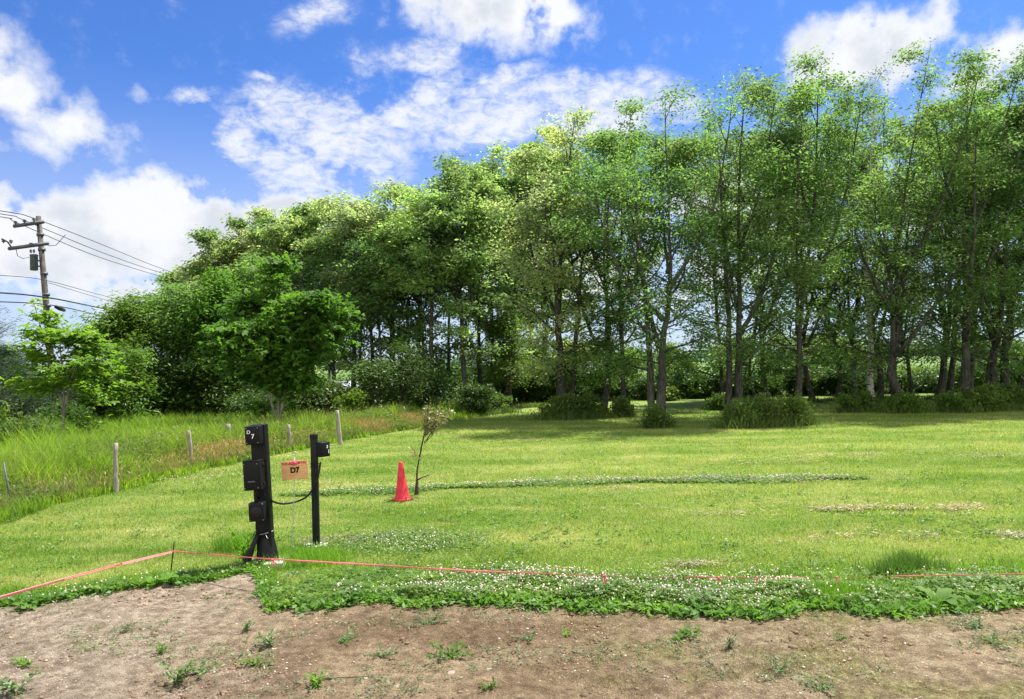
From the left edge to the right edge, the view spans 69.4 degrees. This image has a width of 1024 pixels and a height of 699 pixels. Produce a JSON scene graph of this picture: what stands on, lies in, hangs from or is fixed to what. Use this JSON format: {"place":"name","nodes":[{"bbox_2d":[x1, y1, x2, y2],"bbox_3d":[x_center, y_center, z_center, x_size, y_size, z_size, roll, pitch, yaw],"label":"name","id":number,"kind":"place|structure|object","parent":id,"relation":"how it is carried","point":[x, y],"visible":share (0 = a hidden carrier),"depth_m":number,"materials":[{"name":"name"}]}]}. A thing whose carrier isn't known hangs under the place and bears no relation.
{"place":"outdoors","nodes":[
{"label":"outdoors","id":0,"kind":"place"},
{"bbox_2d":[0,300,49,419],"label":"conifer","id":1,"kind":"object","parent":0,"point":[9,393],"visible":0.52,"depth_m":20.47,"materials":[{"name":"green plant"}]},
{"bbox_2d":[0,340,61,421],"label":"conifer","id":2,"kind":"object","parent":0,"point":[31,398],"visible":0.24,"depth_m":23.11,"materials":[{"name":"green plant"}]},
{"bbox_2d":[0,401,490,523],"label":"meadow grass","id":3,"kind":"structure","parent":0,"point":[7,513],"depth_m":14.90,"materials":[{"name":"green plant"}]},
{"bbox_2d":[3,410,434,505],"bbox_3d":[-6.614,2.244,18.908,4.265,0.464,17.620,-2,-1,17],"label":"sorrel","id":4,"kind":"object","parent":3,"relation":"on","point":[225,444],"visible":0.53,"depth_m":16.07,"materials":[{"name":"plant"}]},
{"bbox_2d":[0,388,1023,608],"bbox_3d":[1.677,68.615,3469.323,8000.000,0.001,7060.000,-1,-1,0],"label":"ground","id":5,"kind":"structure","parent":0,"point":[518,408],"depth_m":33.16,"materials":[{"name":"green plant"}]},
{"bbox_2d":[1,216,64,395],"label":"utility pole","id":6,"kind":"object","parent":5,"relation":"on","point":[40,244],"visible":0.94,"depth_m":39.92,"materials":[{"name":"weathered wood"},{"name":"dark grey steel"},{"name":"black wire"}]},
{"bbox_2d":[0,406,78,447],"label":"shrub","id":7,"kind":"object","parent":5,"relation":"on","point":[10,428],"visible":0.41,"depth_m":15.92,"materials":[{"name":"green plant"}]},
{"bbox_2d":[27,396,96,426],"bbox_3d":[-13.775,2.109,22.684,1.932,1.382,2.188,-1,-1,-26],"label":"shrub","id":8,"kind":"object","parent":5,"relation":"on","point":[69,415],"visible":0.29,"depth_m":22.60,"materials":[{"name":"green plant"}]},
{"bbox_2d":[0,298,144,435],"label":"maple sapling","id":9,"kind":"object","parent":5,"relation":"on","point":[80,342],"visible":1,"depth_m":17.83,"materials":[{"name":"green plant"}]},
{"bbox_2d":[52,374,126,419],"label":"young tree","id":10,"kind":"object","parent":5,"relation":"on","point":[98,410],"visible":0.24,"depth_m":25.84,"materials":[{"name":"green plant"}]},
{"bbox_2d":[66,288,176,415],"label":"sumac tree","id":11,"kind":"object","parent":5,"relation":"on","point":[124,330],"visible":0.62,"depth_m":26.19,"materials":[{"name":"green plant"}]},
{"bbox_2d":[95,343,170,420],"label":"young tree","id":12,"kind":"object","parent":5,"relation":"on","point":[135,395],"visible":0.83,"depth_m":24.23,"materials":[{"name":"green plant"}]},
{"bbox_2d":[100,346,217,420],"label":"young tree","id":13,"kind":"object","parent":5,"relation":"on","point":[162,363],"visible":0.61,"depth_m":25.82,"materials":[{"name":"green plant"}]},
{"bbox_2d":[122,277,224,411],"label":"sumac tree","id":14,"kind":"object","parent":5,"relation":"on","point":[170,303],"visible":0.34,"depth_m":27.02,"materials":[{"name":"green plant"}]},
{"bbox_2d":[151,354,239,417],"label":"young tree","id":15,"kind":"object","parent":5,"relation":"on","point":[199,395],"visible":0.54,"depth_m":26.25,"materials":[{"name":"green plant"}]},
{"bbox_2d":[147,260,253,411],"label":"broadleaf tree","id":16,"kind":"object","parent":5,"relation":"on","point":[216,290],"visible":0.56,"depth_m":26.66,"materials":[{"name":"green plant"}]},
{"bbox_2d":[166,238,265,342],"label":"locust tree","id":17,"kind":"object","parent":5,"relation":"on","point":[207,254],"visible":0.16,"depth_m":39.42,"materials":[{"name":"green plant"}]},
{"bbox_2d":[178,213,256,394],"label":"locust tree","id":18,"kind":"object","parent":5,"relation":"on","point":[201,236],"visible":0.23,"depth_m":39.19,"materials":[{"name":"green plant"}]},
{"bbox_2d":[0,399,434,509],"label":"seed stalks","id":19,"kind":"object","parent":5,"relation":"on","point":[93,482],"visible":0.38,"depth_m":14.96,"materials":[{"name":"green plant"}]},
{"bbox_2d":[0,402,450,507],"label":"meadow herbs","id":20,"kind":"object","parent":5,"relation":"on","point":[157,442],"visible":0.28,"depth_m":16.66,"materials":[{"name":"green plant"}]},
{"bbox_2d":[219,389,280,418],"bbox_3d":[-9.167,2.067,26.348,2.392,1.422,2.606,-1,-1,0],"label":"shrub","id":21,"kind":"object","parent":5,"relation":"on","point":[240,403],"visible":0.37,"depth_m":26.08,"materials":[{"name":"green plant"}]},
{"bbox_2d":[212,252,298,398],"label":"locust tree","id":22,"kind":"object","parent":5,"relation":"on","point":[246,270],"visible":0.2,"depth_m":33.67,"materials":[{"name":"green plant"}]},
{"bbox_2d":[213,205,303,294],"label":"locust tree","id":23,"kind":"object","parent":5,"relation":"on","point":[257,213],"visible":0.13,"depth_m":39.19,"materials":[{"name":"green plant"}]},
{"bbox_2d":[243,424,286,569],"bbox_3d":[-2.553,1.500,7.513,0.423,1.465,0.414,-4,-1,-1],"label":"power pedestal","id":24,"kind":"object","parent":5,"relation":"on","point":[257,474],"visible":0.83,"depth_m":7.49,"materials":[{"name":"black paint"}]},
{"bbox_2d":[195,251,365,419],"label":"maple tree","id":25,"kind":"object","parent":5,"relation":"on","point":[306,327],"visible":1,"depth_m":21.83,"materials":[{"name":"green plant"}]},
{"bbox_2d":[242,202,332,375],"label":"locust tree","id":26,"kind":"object","parent":5,"relation":"on","point":[303,217],"visible":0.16,"depth_m":37.51,"materials":[{"name":"green plant"}]},
{"bbox_2d":[281,451,308,557],"bbox_3d":[-2.231,1.650,7.621,0.297,1.203,0.049,-1,-1,0],"label":"site sign","id":27,"kind":"object","parent":5,"relation":"on","point":[294,470],"visible":1,"depth_m":7.63,"materials":[{"name":"orange wood"}]},
{"bbox_2d":[263,247,343,392],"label":"locust tree","id":28,"kind":"object","parent":5,"relation":"on","point":[308,269],"visible":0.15,"depth_m":33.78,"materials":[{"name":"green plant"}]},
{"bbox_2d":[235,190,379,377],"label":"locust tree","id":29,"kind":"object","parent":5,"relation":"on","point":[275,232],"visible":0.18,"depth_m":36.29,"materials":[{"name":"green plant"}]},
{"bbox_2d":[271,366,375,414],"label":"young tree","id":30,"kind":"object","parent":5,"relation":"on","point":[329,390],"visible":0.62,"depth_m":25.77,"materials":[{"name":"green plant"}]},
{"bbox_2d":[280,265,386,381],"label":"locust tree","id":31,"kind":"object","parent":5,"relation":"on","point":[303,288],"visible":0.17,"depth_m":32.52,"materials":[{"name":"green plant"}]},
{"bbox_2d":[298,534,389,546],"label":"bare soil","id":32,"kind":"structure","parent":5,"relation":"on","point":[338,539],"depth_m":8.62,"materials":[{"name":"brown soil"}]},
{"bbox_2d":[304,434,329,547],"bbox_3d":[-2.198,1.588,8.362,0.292,1.262,0.200,-1,-1,-6],"label":"meter post","id":33,"kind":"object","parent":32,"relation":"on","point":[319,449],"visible":0.98,"depth_m":8.32,"materials":[{"name":"metal"}]},
{"bbox_2d":[324,384,370,414],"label":"shrub","id":34,"kind":"object","parent":5,"relation":"on","point":[348,400],"visible":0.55,"depth_m":25.50,"materials":[{"name":"green plant"}]},
{"bbox_2d":[301,197,434,389],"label":"locust tree","id":35,"kind":"object","parent":5,"relation":"on","point":[325,244],"visible":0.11,"depth_m":34.68,"materials":[{"name":"green plant"}]},
{"bbox_2d":[312,182,424,374],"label":"locust tree","id":36,"kind":"object","parent":5,"relation":"on","point":[378,201],"visible":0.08,"depth_m":35.06,"materials":[{"name":"green plant"}]},
{"bbox_2d":[318,229,419,388],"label":"locust tree","id":37,"kind":"object","parent":5,"relation":"on","point":[351,264],"visible":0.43,"depth_m":32.04,"materials":[{"name":"green plant"}]},
{"bbox_2d":[307,176,443,393],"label":"locust tree","id":38,"kind":"object","parent":5,"relation":"on","point":[354,213],"visible":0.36,"depth_m":33.24,"materials":[{"name":"green plant"}]},
{"bbox_2d":[344,353,413,411],"bbox_3d":[-4.847,1.353,26.813,2.510,2.607,2.789,-1,-1,0],"label":"bush","id":39,"kind":"object","parent":5,"relation":"on","point":[373,376],"visible":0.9,"depth_m":26.50,"materials":[{"name":"green plant"}]},
{"bbox_2d":[327,221,438,395],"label":"locust tree","id":40,"kind":"object","parent":5,"relation":"on","point":[376,313],"visible":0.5,"depth_m":32.01,"materials":[{"name":"green plant"}]},
{"bbox_2d":[369,337,440,407],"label":"young tree","id":41,"kind":"object","parent":5,"relation":"on","point":[409,376],"visible":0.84,"depth_m":27.62,"materials":[{"name":"green plant"}]},
{"bbox_2d":[344,218,470,391],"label":"locust tree","id":42,"kind":"object","parent":5,"relation":"on","point":[404,311],"visible":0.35,"depth_m":31.74,"materials":[{"name":"green plant"}]},
{"bbox_2d":[357,212,471,390],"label":"locust tree","id":43,"kind":"object","parent":5,"relation":"on","point":[416,334],"visible":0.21,"depth_m":32.28,"materials":[{"name":"green plant"}]},
{"bbox_2d":[351,181,477,386],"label":"locust tree","id":44,"kind":"object","parent":5,"relation":"on","point":[386,236],"visible":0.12,"depth_m":32.13,"materials":[{"name":"green plant"}]},
{"bbox_2d":[394,361,460,403],"bbox_3d":[-3.397,1.576,29.934,3.199,2.202,2.856,-1,-1,0],"label":"bush","id":45,"kind":"object","parent":5,"relation":"on","point":[437,381],"visible":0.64,"depth_m":29.69,"materials":[{"name":"green plant"}]},
{"bbox_2d":[404,398,455,494],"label":"sapling","id":46,"kind":"object","parent":5,"relation":"on","point":[437,421],"visible":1,"depth_m":11.48,"materials":[{"name":"green plant"}]},
{"bbox_2d":[374,177,513,385],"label":"locust tree","id":47,"kind":"object","parent":5,"relation":"on","point":[406,227],"visible":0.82,"depth_m":31.06,"materials":[{"name":"green plant"}]},
{"bbox_2d":[417,174,500,399],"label":"locust tree","id":48,"kind":"object","parent":5,"relation":"on","point":[439,364],"visible":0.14,"depth_m":34.08,"materials":[{"name":"green plant"}]},
{"bbox_2d":[408,148,521,402],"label":"locust tree","id":49,"kind":"object","parent":5,"relation":"on","point":[459,177],"visible":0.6,"depth_m":31.88,"materials":[{"name":"green plant"}]},
{"bbox_2d":[448,379,501,414],"bbox_3d":[-1.461,1.898,29.439,2.204,1.471,1.887,-1,-1,-21],"label":"shrub","id":50,"kind":"object","parent":5,"relation":"on","point":[478,396],"visible":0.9,"depth_m":29.11,"materials":[{"name":"green plant"}]},
{"bbox_2d":[439,139,543,393],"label":"locust tree","id":51,"kind":"object","parent":5,"relation":"on","point":[499,288],"visible":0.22,"depth_m":35.19,"materials":[{"name":"green plant"}]},
{"bbox_2d":[473,311,545,406],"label":"young tree","id":52,"kind":"object","parent":5,"relation":"on","point":[500,332],"visible":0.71,"depth_m":33.94,"materials":[{"name":"green plant"}]},
{"bbox_2d":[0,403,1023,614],"bbox_3d":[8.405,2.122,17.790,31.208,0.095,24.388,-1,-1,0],"label":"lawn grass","id":53,"kind":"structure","parent":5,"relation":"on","point":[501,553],"depth_m":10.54,"materials":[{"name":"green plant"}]},
{"bbox_2d":[0,526,1023,615],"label":"long grass","id":54,"kind":"structure","parent":5,"relation":"on","point":[310,553],"depth_m":6.91,"materials":[{"name":"green plant"}]},
{"bbox_2d":[0,551,1023,598],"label":"boundary tape","id":55,"kind":"object","parent":5,"relation":"on","point":[606,580],"visible":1,"depth_m":6.25,"materials":[{"name":"red plastic"}]},
{"bbox_2d":[0,411,1023,579],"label":"lawn weeds","id":56,"kind":"object","parent":5,"relation":"on","point":[567,529],"visible":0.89,"depth_m":9.01,"materials":[{"name":"green plant"}]},
{"bbox_2d":[2,464,1023,621],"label":"clover","id":57,"kind":"object","parent":5,"relation":"on","point":[414,589],"depth_m":6.54,"materials":[{"name":"green plant"}]},
{"bbox_2d":[474,161,554,402],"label":"locust tree","id":58,"kind":"object","parent":5,"relation":"on","point":[502,180],"visible":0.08,"depth_m":36.17,"materials":[{"name":"green plant"}]},
{"bbox_2d":[467,139,563,400],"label":"locust tree","id":59,"kind":"object","parent":5,"relation":"on","point":[528,297],"visible":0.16,"depth_m":37.16,"materials":[{"name":"green plant"}]},
{"bbox_2d":[521,365,568,401],"bbox_3d":[1.746,1.724,37.919,2.627,2.018,2.758,-1,-1,0],"label":"hedge bush","id":60,"kind":"object","parent":5,"relation":"on","point":[543,391],"visible":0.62,"depth_m":37.43,"materials":[{"name":"green plant"}]},
{"bbox_2d":[502,122,605,370],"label":"locust tree","id":61,"kind":"object","parent":5,"relation":"on","point":[567,261],"visible":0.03,"depth_m":39.96,"materials":[{"name":"green plant"}]},
{"bbox_2d":[530,393,579,418],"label":"shrub","id":62,"kind":"object","parent":5,"relation":"on","point":[557,405],"visible":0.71,"depth_m":26.12,"materials":[{"name":"green plant"}]},
{"bbox_2d":[476,94,642,396],"bbox_3d":[1.931,-3.363,27.701,6.525,11.774,8.193,-1,-1,0],"label":"locust tree","id":63,"kind":"object","parent":5,"relation":"on","point":[539,201],"visible":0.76,"depth_m":27.59,"materials":[{"name":"green plant"}]},
{"bbox_2d":[564,389,607,417],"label":"shrub","id":64,"kind":"object","parent":5,"relation":"on","point":[587,402],"visible":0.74,"depth_m":26.15,"materials":[{"name":"green plant"}]},
{"bbox_2d":[539,94,717,398],"bbox_3d":[4.400,-3.481,27.295,6.794,11.858,6.098,-1,-1,0],"label":"locust tree","id":65,"kind":"object","parent":5,"relation":"on","point":[632,111],"visible":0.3,"depth_m":26.99,"materials":[{"name":"green plant"}]},
{"bbox_2d":[534,123,723,410],"bbox_3d":[3.800,-2.927,28.476,8.207,10.847,6.193,-2,-1,42],"label":"locust tree","id":66,"kind":"object","parent":5,"relation":"on","point":[605,394],"visible":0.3,"depth_m":27.65,"materials":[{"name":"green plant"}]},
{"bbox_2d":[276,555,1023,618],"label":"bank grass","id":67,"kind":"structure","parent":5,"relation":"on","point":[1018,565],"depth_m":6.60,"materials":[{"name":"green plant"}]},
{"bbox_2d":[285,451,1023,571],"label":"dry clippings","id":68,"kind":"object","parent":5,"relation":"on","point":[848,508],"visible":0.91,"depth_m":9.46,"materials":[{"name":"beige plant"}]},
{"bbox_2d":[636,401,675,427],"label":"shrub","id":69,"kind":"object","parent":5,"relation":"on","point":[654,413],"visible":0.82,"depth_m":21.71,"materials":[{"name":"green plant"}]},
{"bbox_2d":[530,77,826,412],"bbox_3d":[4.916,-3.092,24.029,8.699,10.942,7.216,-1,-1,0],"label":"locust tree","id":70,"kind":"object","parent":5,"relation":"on","point":[649,311],"visible":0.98,"depth_m":23.30,"materials":[{"name":"green plant"}]},
{"bbox_2d":[672,371,715,398],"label":"hedge bush","id":71,"kind":"object","parent":5,"relation":"on","point":[695,388],"visible":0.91,"depth_m":37.41,"materials":[{"name":"green plant"}]},
{"bbox_2d":[666,114,775,395],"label":"locust tree","id":72,"kind":"object","parent":5,"relation":"on","point":[720,365],"visible":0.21,"depth_m":31.36,"materials":[{"name":"green plant"}]},
{"bbox_2d":[456,392,1023,429],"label":"tree foot grass","id":73,"kind":"object","parent":5,"relation":"on","point":[572,416],"visible":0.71,"depth_m":25.36,"materials":[{"name":"green plant"}]},
{"bbox_2d":[716,394,765,427],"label":"shrub","id":74,"kind":"object","parent":5,"relation":"on","point":[733,408],"visible":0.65,"depth_m":21.31,"materials":[{"name":"green plant"}]},
{"bbox_2d":[643,63,868,412],"bbox_3d":[8.090,-3.765,24.838,6.938,12.133,6.538,-2,-1,25],"label":"locust tree","id":75,"kind":"object","parent":5,"relation":"on","point":[757,89],"visible":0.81,"depth_m":24.54,"materials":[{"name":"green plant"}]},
{"bbox_2d":[691,90,836,396],"bbox_3d":[12.488,-5.132,35.690,7.198,15.061,7.504,-1,-1,0],"label":"locust tree","id":76,"kind":"object","parent":5,"relation":"on","point":[763,386],"visible":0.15,"depth_m":35.83,"materials":[{"name":"green plant"}]},
{"bbox_2d":[712,126,837,396],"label":"locust tree","id":77,"kind":"object","parent":5,"relation":"on","point":[747,368],"visible":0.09,"depth_m":35.91,"materials":[{"name":"green plant"}]},
{"bbox_2d":[754,389,795,425],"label":"shrub","id":78,"kind":"object","parent":5,"relation":"on","point":[770,407],"visible":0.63,"depth_m":21.42,"materials":[{"name":"green plant"}]},
{"bbox_2d":[775,388,817,424],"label":"shrub","id":79,"kind":"object","parent":5,"relation":"on","point":[797,403],"visible":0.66,"depth_m":21.49,"materials":[{"name":"green plant"}]},
{"bbox_2d":[734,96,900,397],"bbox_3d":[13.391,-4.667,33.413,6.919,14.042,5.819,-1,-1,0],"label":"locust tree","id":80,"kind":"object","parent":5,"relation":"on","point":[810,391],"visible":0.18,"depth_m":33.04,"materials":[{"name":"green plant"}]},
{"bbox_2d":[723,45,923,397],"bbox_3d":[10.233,-4.239,25.816,6.239,12.991,7.166,-1,-1,0],"label":"locust tree","id":81,"kind":"object","parent":5,"relation":"on","point":[809,94],"visible":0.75,"depth_m":24.69,"materials":[{"name":"green plant"}]},
{"bbox_2d":[757,108,904,397],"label":"locust tree","id":82,"kind":"object","parent":5,"relation":"on","point":[838,389],"visible":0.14,"depth_m":34.69,"materials":[{"name":"green plant"}]},
{"bbox_2d":[777,132,924,394],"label":"locust tree","id":83,"kind":"object","parent":5,"relation":"on","point":[852,386],"visible":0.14,"depth_m":33.21,"materials":[{"name":"green plant"}]},
{"bbox_2d":[827,386,886,411],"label":"shrub","id":84,"kind":"object","parent":5,"relation":"on","point":[857,398],"visible":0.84,"depth_m":26.04,"materials":[{"name":"green plant"}]},
{"bbox_2d":[811,101,945,395],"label":"locust tree","id":85,"kind":"object","parent":5,"relation":"on","point":[880,381],"visible":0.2,"depth_m":33.01,"materials":[{"name":"green plant"}]},
{"bbox_2d":[840,60,916,404],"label":"birch tree","id":86,"kind":"object","parent":5,"relation":"on","point":[870,386],"visible":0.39,"depth_m":29.17,"materials":[{"name":"green plant"}]},
{"bbox_2d":[825,115,961,393],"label":"locust tree","id":87,"kind":"object","parent":5,"relation":"on","point":[911,385],"visible":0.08,"depth_m":35.34,"materials":[{"name":"green plant"}]},
{"bbox_2d":[779,37,1023,400],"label":"locust tree","id":88,"kind":"object","parent":5,"relation":"on","point":[895,309],"visible":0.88,"depth_m":25.80,"materials":[{"name":"green plant"}]},
{"bbox_2d":[879,388,931,412],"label":"shrub","id":89,"kind":"object","parent":5,"relation":"on","point":[910,401],"visible":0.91,"depth_m":24.96,"materials":[{"name":"green plant"}]},
{"bbox_2d":[841,546,970,580],"bbox_3d":[3.535,1.945,6.717,0.971,0.235,0.692,-1,-1,-18],"label":"dark tuft","id":90,"kind":"object","parent":5,"relation":"on","point":[904,563],"visible":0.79,"depth_m":6.69,"materials":[{"name":"green plant"}]},
{"bbox_2d":[873,53,1023,398],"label":"locust tree","id":91,"kind":"object","parent":5,"relation":"on","point":[967,228],"visible":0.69,"depth_m":25.57,"materials":[{"name":"green plant"}]},
{"bbox_2d":[876,94,1022,394],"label":"locust tree","id":92,"kind":"object","parent":5,"relation":"on","point":[941,384],"visible":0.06,"depth_m":33.10,"materials":[{"name":"green plant"}]},
{"bbox_2d":[932,385,984,411],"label":"shrub","id":93,"kind":"object","parent":5,"relation":"on","point":[953,399],"visible":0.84,"depth_m":24.81,"materials":[{"name":"green plant"}]},
{"bbox_2d":[902,85,1023,385],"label":"locust tree","id":94,"kind":"object","parent":5,"relation":"on","point":[992,372],"visible":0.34,"depth_m":26.73,"materials":[{"name":"green plant"}]},
{"bbox_2d":[902,44,1023,384],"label":"locust tree","id":95,"kind":"object","parent":5,"relation":"on","point":[1006,376],"visible":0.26,"depth_m":27.38,"materials":[{"name":"green plant"}]},
{"bbox_2d":[917,111,1023,387],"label":"locust tree","id":96,"kind":"object","parent":5,"relation":"on","point":[987,369],"visible":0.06,"depth_m":32.39,"materials":[{"name":"green plant"}]},
{"bbox_2d":[955,377,1017,410],"bbox_3d":[16.158,1.511,25.365,1.724,1.202,2.060,-1,-1,-24],"label":"shrub","id":97,"kind":"object","parent":5,"relation":"on","point":[987,395],"visible":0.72,"depth_m":25.00,"materials":[{"name":"green plant"}]},
{"bbox_2d":[0,572,1023,698],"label":"dirt path","id":98,"kind":"structure","parent":0,"point":[104,670],"depth_m":5.08,"materials":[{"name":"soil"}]},
{"bbox_2d":[0,559,1023,621],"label":"edge leaves","id":99,"kind":"object","parent":98,"relation":"on","point":[867,610],"visible":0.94,"depth_m":5.96,"materials":[{"name":"green plant"}]},
{"bbox_2d":[0,587,1023,698],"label":"soil clods","id":100,"kind":"object","parent":98,"relation":"on","point":[222,693],"visible":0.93,"depth_m":5.17,"materials":[{"name":"brown soil"}]},
{"bbox_2d":[0,590,1023,698],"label":"pebbles","id":101,"kind":"object","parent":98,"relation":"on","point":[636,688],"visible":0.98,"depth_m":5.11,"materials":[{"name":"grey stone"}]},
{"bbox_2d":[0,591,1023,698],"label":"soil weeds","id":102,"kind":"object","parent":98,"relation":"on","point":[488,650],"visible":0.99,"depth_m":5.10,"materials":[{"name":"green plant"}]},
{"bbox_2d":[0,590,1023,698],"bbox_3d":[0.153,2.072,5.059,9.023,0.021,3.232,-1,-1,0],"label":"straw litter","id":103,"kind":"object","parent":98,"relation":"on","point":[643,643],"visible":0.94,"depth_m":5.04,"materials":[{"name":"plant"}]},
{"bbox_2d":[905,586,963,613],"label":"dock plant","id":104,"kind":"object","parent":98,"relation":"on","point":[945,593],"visible":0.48,"depth_m":5.87,"materials":[{"name":"green plant"}]},
{"bbox_2d":[0,0,1023,368],"label":"sky","id":105,"kind":"structure","parent":0,"point":[127,126],"materials":[{"name":"blue"}]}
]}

